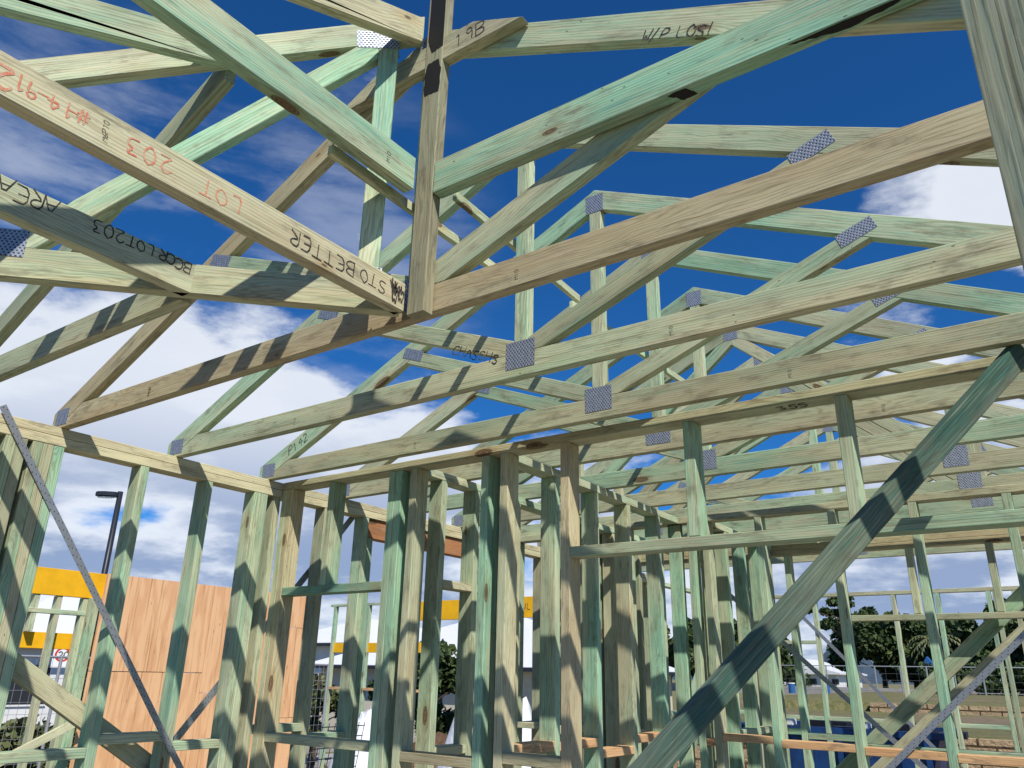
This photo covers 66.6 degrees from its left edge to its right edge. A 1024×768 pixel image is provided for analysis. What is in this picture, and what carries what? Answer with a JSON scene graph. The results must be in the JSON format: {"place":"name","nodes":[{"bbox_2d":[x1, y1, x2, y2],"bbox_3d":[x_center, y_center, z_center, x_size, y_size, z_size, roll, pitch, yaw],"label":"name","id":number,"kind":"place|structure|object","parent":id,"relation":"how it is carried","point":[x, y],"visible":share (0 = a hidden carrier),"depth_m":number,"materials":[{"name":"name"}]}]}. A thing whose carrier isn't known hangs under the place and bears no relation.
{"place":"outdoors","nodes":[
{"label":"outdoors","id":0,"kind":"place"},
{"bbox_2d":[2,595,208,728],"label":"house","id":1,"kind":"structure","parent":0,"point":[65,623],"depth_m":23.69,"materials":[{"name":"white paint"}]},
{"bbox_2d":[6,665,50,706],"bbox_3d":[-14.461,8.874,22.929,0.070,1.150,1.600,-13,-25,33],"label":"window","id":2,"kind":"structure","parent":1,"relation":"in","point":[16,695],"depth_m":22.83,"materials":[{"name":"grey glass"}]},
{"bbox_2d":[304,753,332,767],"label":"footpath","id":3,"kind":"structure","parent":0,"point":[316,761],"depth_m":18.16,"materials":[{"name":"concrete"}]},
{"bbox_2d":[310,619,421,716],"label":"house","id":4,"kind":"structure","parent":0,"point":[323,644],"depth_m":33.30,"materials":[{"name":"white paint"}]},
{"bbox_2d":[0,0,1023,680],"label":"sky","id":5,"kind":"structure","parent":0,"point":[904,79],"materials":[{"name":"blue"}]},
{"bbox_2d":[256,679,1023,767],"bbox_3d":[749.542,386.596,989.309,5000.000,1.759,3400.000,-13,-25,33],"label":"ground","id":6,"kind":"structure","parent":0,"point":[839,706],"depth_m":19.04,"materials":[{"name":"brown soil"}]},
{"bbox_2d":[0,722,74,766],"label":"raking brace","id":7,"kind":"object","parent":6,"relation":"on","point":[49,736],"depth_m":6.60,"materials":[{"name":"brown wood"}]},
{"bbox_2d":[0,714,76,767],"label":"hedge","id":8,"kind":"object","parent":6,"relation":"on","point":[8,734],"visible":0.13,"depth_m":12.86,"materials":[{"name":"green plant"}]},
{"bbox_2d":[17,567,106,767],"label":"neighbour frame","id":9,"kind":"object","parent":6,"relation":"on","point":[58,584],"visible":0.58,"depth_m":7.12,"materials":[{"name":"yellow wood"}]},
{"bbox_2d":[0,655,329,767],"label":"fence","id":10,"kind":"object","parent":6,"relation":"on","point":[57,678],"visible":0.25,"depth_m":10.06,"materials":[{"name":"grey metal"}]},
{"bbox_2d":[307,673,338,764],"bbox_3d":[-4.663,7.716,18.109,1.725,2.036,1.836,-13,-25,33],"label":"tree","id":11,"kind":"object","parent":6,"relation":"on","point":[334,698],"visible":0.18,"depth_m":17.88,"materials":[{"name":"green plant"}]},
{"bbox_2d":[307,722,364,767],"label":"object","id":12,"kind":"object","parent":6,"relation":"on","point":[321,759],"visible":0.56,"depth_m":9.47,"materials":[{"name":"grey"}]},
{"bbox_2d":[328,707,371,767],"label":"plastic wrapped pile","id":13,"kind":"object","parent":6,"relation":"on","point":[362,759],"visible":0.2,"depth_m":13.99,"materials":[{"name":"white plastic"}]},
{"bbox_2d":[306,737,415,753],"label":"street kerb","id":14,"kind":"structure","parent":6,"relation":"on","point":[332,749],"depth_m":21.39,"materials":[{"name":"concrete"}]},
{"bbox_2d":[367,639,456,733],"bbox_3d":[-1.730,6.824,16.545,2.189,2.731,2.438,-13,-25,33],"label":"tree","id":15,"kind":"object","parent":6,"relation":"on","point":[447,678],"visible":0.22,"depth_m":16.68,"materials":[{"name":"green plant"}]},
{"bbox_2d":[320,596,532,767],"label":"scaffolding","id":16,"kind":"object","parent":6,"relation":"on","point":[450,609],"visible":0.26,"depth_m":15.88,"materials":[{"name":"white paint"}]},
{"bbox_2d":[411,732,447,767],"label":"soil heap","id":17,"kind":"object","parent":6,"relation":"on","point":[440,738],"visible":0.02,"depth_m":14.98,"materials":[{"name":"brown soil"}]},
{"bbox_2d":[437,697,531,767],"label":"plastic wrapped pile","id":18,"kind":"object","parent":6,"relation":"on","point":[526,716],"visible":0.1,"depth_m":13.05,"materials":[{"name":"white plastic"}]},
{"bbox_2d":[315,618,674,736],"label":"house","id":19,"kind":"structure","parent":6,"relation":"on","point":[449,634],"depth_m":28.02,"materials":[{"name":"grey"}]},
{"bbox_2d":[416,689,442,712],"bbox_3d":[-3.145,10.597,26.475,2.100,1.050,0.070,-13,-25,33],"label":"window","id":20,"kind":"structure","parent":19,"relation":"in","point":[438,695],"depth_m":25.97,"materials":[{"name":"grey glass"}]},
{"bbox_2d":[736,638,794,684],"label":"broadleaf tree","id":21,"kind":"object","parent":6,"relation":"on","point":[786,658],"visible":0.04,"depth_m":44.28,"materials":[{"name":"green plant"}]},
{"bbox_2d":[788,683,795,692],"bbox_3d":[10.936,11.877,30.437,0.280,0.380,0.280,-13,-25,33],"label":"blue drum","id":22,"kind":"object","parent":6,"relation":"on","point":[791,686],"visible":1,"depth_m":30.35,"materials":[{"name":"blue plastic"}]},
{"bbox_2d":[783,637,812,685],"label":"conifer tree","id":23,"kind":"object","parent":6,"relation":"on","point":[793,679],"visible":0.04,"depth_m":52.28,"materials":[{"name":"green plant"}]},
{"bbox_2d":[783,659,834,685],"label":"shed","id":24,"kind":"structure","parent":6,"relation":"on","point":[813,662],"depth_m":66.53,"materials":[{"name":"white paint"}]},
{"bbox_2d":[804,667,866,687],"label":"shed","id":25,"kind":"structure","parent":6,"relation":"on","point":[838,679],"depth_m":58.20,"materials":[{"name":"white paint"}]},
{"bbox_2d":[810,678,816,683],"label":"door","id":26,"kind":"structure","parent":25,"relation":"in","point":[814,680],"depth_m":58.24,"materials":[{"name":"grey"}]},
{"bbox_2d":[832,679,838,684],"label":"door","id":27,"kind":"structure","parent":25,"relation":"in","point":[835,681],"depth_m":57.38,"materials":[{"name":"grey"}]},
{"bbox_2d":[672,683,1019,694],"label":"kerb","id":28,"kind":"structure","parent":6,"relation":"on","point":[814,690],"depth_m":35.84,"materials":[{"name":"concrete"}]},
{"bbox_2d":[674,738,1022,767],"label":"retaining wall","id":29,"kind":"structure","parent":6,"relation":"on","point":[989,744],"depth_m":10.20,"materials":[{"name":"stone"}]},
{"bbox_2d":[808,592,888,686],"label":"tree","id":30,"kind":"object","parent":6,"relation":"on","point":[831,622],"visible":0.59,"depth_m":40.70,"materials":[{"name":"green plant"}]},
{"bbox_2d":[741,720,968,767],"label":"skip bin","id":31,"kind":"object","parent":6,"relation":"on","point":[935,737],"visible":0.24,"depth_m":9.46,"materials":[{"name":"blue metal"}]},
{"bbox_2d":[786,718,796,724],"bbox_3d":[3.538,4.325,9.979,0.170,0.080,0.160,-13,-25,33],"label":"foam offcut","id":32,"kind":"object","parent":31,"relation":"on","point":[791,721],"visible":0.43,"depth_m":9.90,"materials":[{"name":"white plastic"}]},
{"bbox_2d":[865,722,871,728],"bbox_3d":[4.273,4.157,9.488,0.170,0.080,0.160,-13,-25,33],"label":"foam offcut","id":33,"kind":"object","parent":31,"relation":"on","point":[868,725],"visible":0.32,"depth_m":9.40,"materials":[{"name":"white plastic"}]},
{"bbox_2d":[826,610,920,687],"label":"broadleaf tree","id":34,"kind":"object","parent":6,"relation":"on","point":[863,651],"visible":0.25,"depth_m":43.65,"materials":[{"name":"green plant"}]},
{"bbox_2d":[741,665,1023,695],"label":"fence","id":35,"kind":"object","parent":6,"relation":"on","point":[955,681],"visible":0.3,"depth_m":31.07,"materials":[{"name":"grey metal"}]},
{"bbox_2d":[868,621,954,688],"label":"broadleaf tree","id":36,"kind":"object","parent":6,"relation":"on","point":[885,653],"visible":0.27,"depth_m":42.79,"materials":[{"name":"green plant"}]},
{"bbox_2d":[924,657,932,664],"bbox_3d":[18.035,12.553,33.592,0.460,1.500,0.470,-13,-25,33],"label":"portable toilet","id":37,"kind":"object","parent":6,"relation":"on","point":[927,660],"visible":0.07,"depth_m":33.63,"materials":[{"name":"blue plastic"}]},
{"bbox_2d":[909,620,954,661],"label":"palm tree","id":38,"kind":"object","parent":6,"relation":"on","point":[920,629],"visible":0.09,"depth_m":40.16,"materials":[{"name":"green plant"}]},
{"bbox_2d":[909,634,960,664],"bbox_3d":[20.138,13.215,36.817,2.205,2.612,2.206,-13,-25,33],"label":"palm tree","id":39,"kind":"object","parent":6,"relation":"on","point":[924,642],"visible":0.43,"depth_m":37.02,"materials":[{"name":"green plant"}]},
{"bbox_2d":[869,703,1023,716],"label":"retaining wall","id":40,"kind":"structure","parent":6,"relation":"on","point":[963,710],"depth_m":17.40,"materials":[{"name":"brick"}]},
{"bbox_2d":[916,661,1023,695],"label":"hedge","id":41,"kind":"object","parent":6,"relation":"on","point":[995,674],"visible":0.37,"depth_m":30.77,"materials":[{"name":"green plant"}]},
{"bbox_2d":[947,597,1023,680],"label":"broadleaf tree","id":42,"kind":"object","parent":6,"relation":"on","point":[962,630],"visible":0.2,"depth_m":35.57,"materials":[{"name":"green plant"}]},
{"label":"floor slab","id":43,"kind":"structure","parent":6,"relation":"on","visible":0},
{"bbox_2d":[0,405,652,767],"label":"stud wall","id":44,"kind":"structure","parent":43,"relation":"on","point":[31,454],"depth_m":3.88,"materials":[{"name":"green wood"}]},
{"bbox_2d":[12,653,151,767],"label":"raking brace","id":45,"kind":"object","parent":44,"relation":"attached to","point":[46,689],"visible":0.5,"depth_m":3.42,"materials":[{"name":"brown wood"}]},
{"bbox_2d":[0,70,235,381],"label":"creeper truss","id":46,"kind":"object","parent":44,"relation":"on","point":[136,310],"visible":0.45,"depth_m":2.61,"materials":[{"name":"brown wood"}]},
{"bbox_2d":[0,17,424,316],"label":"hip truss","id":47,"kind":"object","parent":44,"relation":"on","point":[27,257],"visible":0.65,"depth_m":2.38,"materials":[{"name":"green wood"}]},
{"bbox_2d":[0,0,221,295],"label":"jack truss","id":48,"kind":"object","parent":47,"relation":"attached to","point":[37,213],"visible":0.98,"depth_m":2.08,"materials":[{"name":"green wood"}]},
{"bbox_2d":[0,0,423,312],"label":"jack truss","id":49,"kind":"object","parent":47,"relation":"attached to","point":[39,100],"visible":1,"depth_m":1.82,"materials":[{"name":"brown wood"}]},
{"bbox_2d":[52,0,993,429],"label":"roof truss","id":50,"kind":"object","parent":44,"relation":"on","point":[892,154],"visible":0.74,"depth_m":2.16,"materials":[{"name":"brown wood"}]},
{"bbox_2d":[327,144,495,267],"bbox_3d":[-0.263,-0.529,2.572,0.020,0.055,0.901,-13,-25,33],"label":"ridge batten","id":51,"kind":"object","parent":50,"relation":"attached to","point":[359,171],"visible":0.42,"depth_m":2.38,"materials":[{"name":"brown wood"}]},
{"bbox_2d":[407,0,453,319],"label":"hanging post","id":52,"kind":"object","parent":50,"relation":"attached to","point":[425,232],"visible":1,"depth_m":2.46,"materials":[{"name":"brown wood"}]},
{"bbox_2d":[131,0,415,192],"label":"horizontal binder","id":53,"kind":"object","parent":52,"relation":"attached to","point":[210,28],"visible":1,"depth_m":2.03,"materials":[{"name":"green wood"}]},
{"bbox_2d":[433,0,922,198],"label":"horizontal binder","id":54,"kind":"object","parent":52,"relation":"attached to","point":[790,28],"visible":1,"depth_m":1.99,"materials":[{"name":"green wood"}]},
{"bbox_2d":[167,124,1021,457],"bbox_3d":[0.051,-0.542,2.991,4.400,1.109,0.043,-13,-25,33],"label":"roof truss","id":55,"kind":"object","parent":44,"relation":"on","point":[527,354],"visible":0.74,"depth_m":2.64,"materials":[{"name":"brown wood"}]},
{"bbox_2d":[453,192,579,302],"bbox_3d":[0.043,-0.523,3.100,0.020,0.085,0.862,-13,-25,33],"label":"ridge batten","id":56,"kind":"object","parent":55,"relation":"attached to","point":[469,207],"visible":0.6,"depth_m":2.89,"materials":[{"name":"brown wood"}]},
{"bbox_2d":[259,190,1023,480],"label":"roof truss","id":57,"kind":"object","parent":44,"relation":"on","point":[602,398],"visible":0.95,"depth_m":3.10,"materials":[{"name":"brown wood"}]},
{"bbox_2d":[346,250,1023,498],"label":"roof truss","id":58,"kind":"object","parent":44,"relation":"on","point":[975,300],"visible":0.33,"depth_m":3.47,"materials":[{"name":"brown wood"}]},
{"bbox_2d":[569,301,684,381],"bbox_3d":[0.629,-0.159,3.854,0.020,0.055,1.300,-13,-25,33],"label":"ridge batten","id":59,"kind":"object","parent":58,"relation":"attached to","point":[670,373],"visible":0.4,"depth_m":4.07,"materials":[{"name":"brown wood"}]},
{"bbox_2d":[426,287,1023,512],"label":"roof truss","id":60,"kind":"object","parent":44,"relation":"on","point":[719,460],"visible":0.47,"depth_m":3.98,"materials":[{"name":"green wood"}]},
{"bbox_2d":[451,327,1023,527],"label":"roof truss","id":61,"kind":"object","parent":44,"relation":"on","point":[958,459],"visible":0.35,"depth_m":4.52,"materials":[{"name":"green wood"}]},
{"bbox_2d":[520,357,1023,536],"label":"roof truss","id":62,"kind":"object","parent":44,"relation":"on","point":[969,480],"visible":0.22,"depth_m":4.86,"materials":[{"name":"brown wood"}]},
{"bbox_2d":[537,387,1023,546],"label":"roof truss","id":63,"kind":"object","parent":44,"relation":"on","point":[932,419],"visible":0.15,"depth_m":5.18,"materials":[{"name":"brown wood"}]},
{"bbox_2d":[641,438,1023,571],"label":"roof truss","id":64,"kind":"object","parent":44,"relation":"on","point":[800,469],"visible":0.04,"depth_m":6.64,"materials":[{"name":"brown wood"}]},
{"bbox_2d":[658,422,1006,507],"bbox_3d":[2.361,0.647,6.042,4.400,1.109,0.043,-13,-25,33],"label":"roof truss","id":65,"kind":"object","parent":44,"relation":"on","point":[812,437],"visible":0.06,"depth_m":6.12,"materials":[{"name":"green wood"}]},
{"bbox_2d":[686,426,1023,551],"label":"roof truss","id":66,"kind":"object","parent":44,"relation":"on","point":[802,439],"visible":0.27,"depth_m":6.66,"materials":[{"name":"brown wood"}]},
{"bbox_2d":[414,470,673,767],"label":"stud wall","id":67,"kind":"structure","parent":43,"relation":"on","point":[437,584],"depth_m":4.14,"materials":[{"name":"green wood"}]},
{"bbox_2d":[517,533,606,767],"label":"stud wall","id":68,"kind":"structure","parent":43,"relation":"on","point":[524,540],"depth_m":5.61,"materials":[{"name":"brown wood"}]},
{"bbox_2d":[492,456,695,767],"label":"stud wall","id":69,"kind":"structure","parent":43,"relation":"on","point":[548,742],"depth_m":4.21,"materials":[{"name":"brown wood"}]},
{"bbox_2d":[249,356,1023,767],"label":"stud wall","id":70,"kind":"structure","parent":43,"relation":"on","point":[389,742],"depth_m":3.39,"materials":[{"name":"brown wood"}]},
{"bbox_2d":[677,737,698,767],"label":"raking brace","id":71,"kind":"object","parent":43,"relation":"on","point":[696,741],"depth_m":7.14,"materials":[{"name":"green wood"}]},
{"bbox_2d":[665,583,713,767],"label":"stud wall","id":72,"kind":"structure","parent":43,"relation":"on","point":[668,586],"depth_m":8.85,"materials":[{"name":"green wood"}]},
{"bbox_2d":[691,674,695,695],"bbox_3d":[2.409,3.561,9.897,0.699,1.580,0.057,-6,-22,19],"label":"raking brace","id":73,"kind":"object","parent":72,"relation":"attached to","point":[693,685],"depth_m":9.83,"materials":[{"name":"green wood"}]},
{"bbox_2d":[700,523,790,767],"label":"stud wall","id":74,"kind":"structure","parent":43,"relation":"on","point":[750,705],"depth_m":5.32,"materials":[{"name":"green wood"}]},
{"bbox_2d":[628,344,1023,767],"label":"raking prop","id":75,"kind":"object","parent":43,"relation":"on","point":[690,721],"visible":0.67,"depth_m":2.22,"materials":[{"name":"green wood"}]},
{"bbox_2d":[631,483,1023,767],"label":"stud wall","id":76,"kind":"structure","parent":43,"relation":"on","point":[864,751],"depth_m":4.39,"materials":[{"name":"green wood"}]},
{"bbox_2d":[641,527,1023,767],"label":"stud wall","id":77,"kind":"structure","parent":43,"relation":"on","point":[988,538],"depth_m":5.56,"materials":[{"name":"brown wood"}]},
{"bbox_2d":[835,586,1023,767],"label":"raking brace","id":78,"kind":"object","parent":77,"relation":"attached to","point":[956,660],"visible":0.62,"depth_m":5.36,"materials":[{"name":"green wood"}]},
{"bbox_2d":[871,622,1023,767],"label":"raking brace","id":79,"kind":"object","parent":77,"relation":"attached to","point":[907,738],"visible":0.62,"depth_m":5.12,"materials":[{"name":"grey galvanised steel"}]},
{"bbox_2d":[732,587,1023,767],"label":"stud wall","id":80,"kind":"structure","parent":43,"relation":"on","point":[827,718],"depth_m":8.68,"materials":[{"name":"green wood"}]},
{"bbox_2d":[959,0,1023,270],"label":"upright post","id":81,"kind":"object","parent":43,"relation":"on","point":[995,30],"depth_m":0.73,"materials":[{"name":"green wood"}]},
{"bbox_2d":[1001,586,1023,651],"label":"stud wall","id":82,"kind":"structure","parent":43,"relation":"on","point":[1012,589],"depth_m":8.34,"materials":[{"name":"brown wood"}]},
{"bbox_2d":[672,651,992,684],"bbox_3d":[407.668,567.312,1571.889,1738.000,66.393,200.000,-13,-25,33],"label":"hills","id":83,"kind":"structure","parent":0,"point":[869,672],"depth_m":1354.00,"materials":[{"name":"green plant"}]},
{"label":"road","id":84,"kind":"structure","parent":0,"visible":0},
{"bbox_2d":[667,617,694,681],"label":"broadleaf tree","id":85,"kind":"object","parent":84,"relation":"on","point":[671,650],"visible":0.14,"depth_m":40.18,"materials":[{"name":"green plant"}]},
{"bbox_2d":[671,618,737,667],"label":"broadleaf tree","id":86,"kind":"object","parent":84,"relation":"on","point":[735,629],"visible":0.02,"depth_m":41.99,"materials":[{"name":"green plant"}]},
{"bbox_3d":[-3.171,3.571,7.854,0.051,2.880,2.420,-13,-25,33],"label":"hoarding frame","id":87,"kind":"object","parent":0,"visible":0},
{"bbox_2d":[69,671,201,767],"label":"plywood sheet","id":88,"kind":"object","parent":87,"relation":"attached to","point":[125,710],"visible":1,"depth_m":7.38,"materials":[{"name":"beige wood"}]},
{"bbox_2d":[88,574,214,672],"bbox_3d":[-3.511,2.379,7.689,0.018,0.865,1.170,-13,-25,33],"label":"plywood sheet","id":89,"kind":"object","parent":87,"relation":"attached to","point":[146,624],"visible":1,"depth_m":7.66,"materials":[{"name":"beige wood"}]},
{"bbox_2d":[188,693,257,767],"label":"plywood sheet","id":90,"kind":"object","parent":87,"relation":"attached to","point":[203,723],"visible":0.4,"depth_m":7.88,"materials":[{"name":"beige wood"}]},
{"bbox_2d":[199,586,270,692],"bbox_3d":[-2.914,2.776,8.446,0.018,1.055,0.895,-13,-25,33],"label":"plywood sheet","id":91,"kind":"object","parent":87,"relation":"attached to","point":[215,640],"visible":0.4,"depth_m":8.19,"materials":[{"name":"beige wood"}]},
{"bbox_2d":[274,718,292,767],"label":"plywood sheet","id":92,"kind":"object","parent":87,"relation":"attached to","point":[281,755],"visible":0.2,"depth_m":8.58,"materials":[{"name":"beige wood"}]},
{"bbox_2d":[280,628,302,717],"bbox_3d":[-2.552,3.261,8.822,0.018,0.956,0.375,-13,-25,33],"label":"plywood sheet","id":93,"kind":"object","parent":87,"relation":"attached to","point":[291,675],"visible":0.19,"depth_m":8.86,"materials":[{"name":"beige wood"}]},
{"bbox_2d":[290,596,305,627],"bbox_3d":[-2.539,2.643,9.053,0.018,0.356,0.375,-13,-25,33],"label":"plywood sheet","id":94,"kind":"object","parent":87,"relation":"attached to","point":[297,613],"visible":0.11,"depth_m":9.09,"materials":[{"name":"beige wood"}]},
{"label":"street","id":95,"kind":"structure","parent":0,"visible":0},
{"bbox_2d":[50,649,68,667],"bbox_3d":[-12.458,8.478,21.187,0.460,2.551,0.081,12,-23,-26],"label":"speed sign","id":96,"kind":"object","parent":95,"relation":"on","point":[60,652],"visible":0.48,"depth_m":21.47,"materials":[{"name":"white metal"}]},
{"bbox_2d":[81,491,122,700],"bbox_3d":[-11.188,6.051,20.419,0.699,6.610,0.294,13,-23,-29],"label":"street lamp","id":97,"kind":"object","parent":95,"relation":"on","point":[118,495],"visible":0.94,"depth_m":21.24,"materials":[{"name":"grey metal"}]}
]}

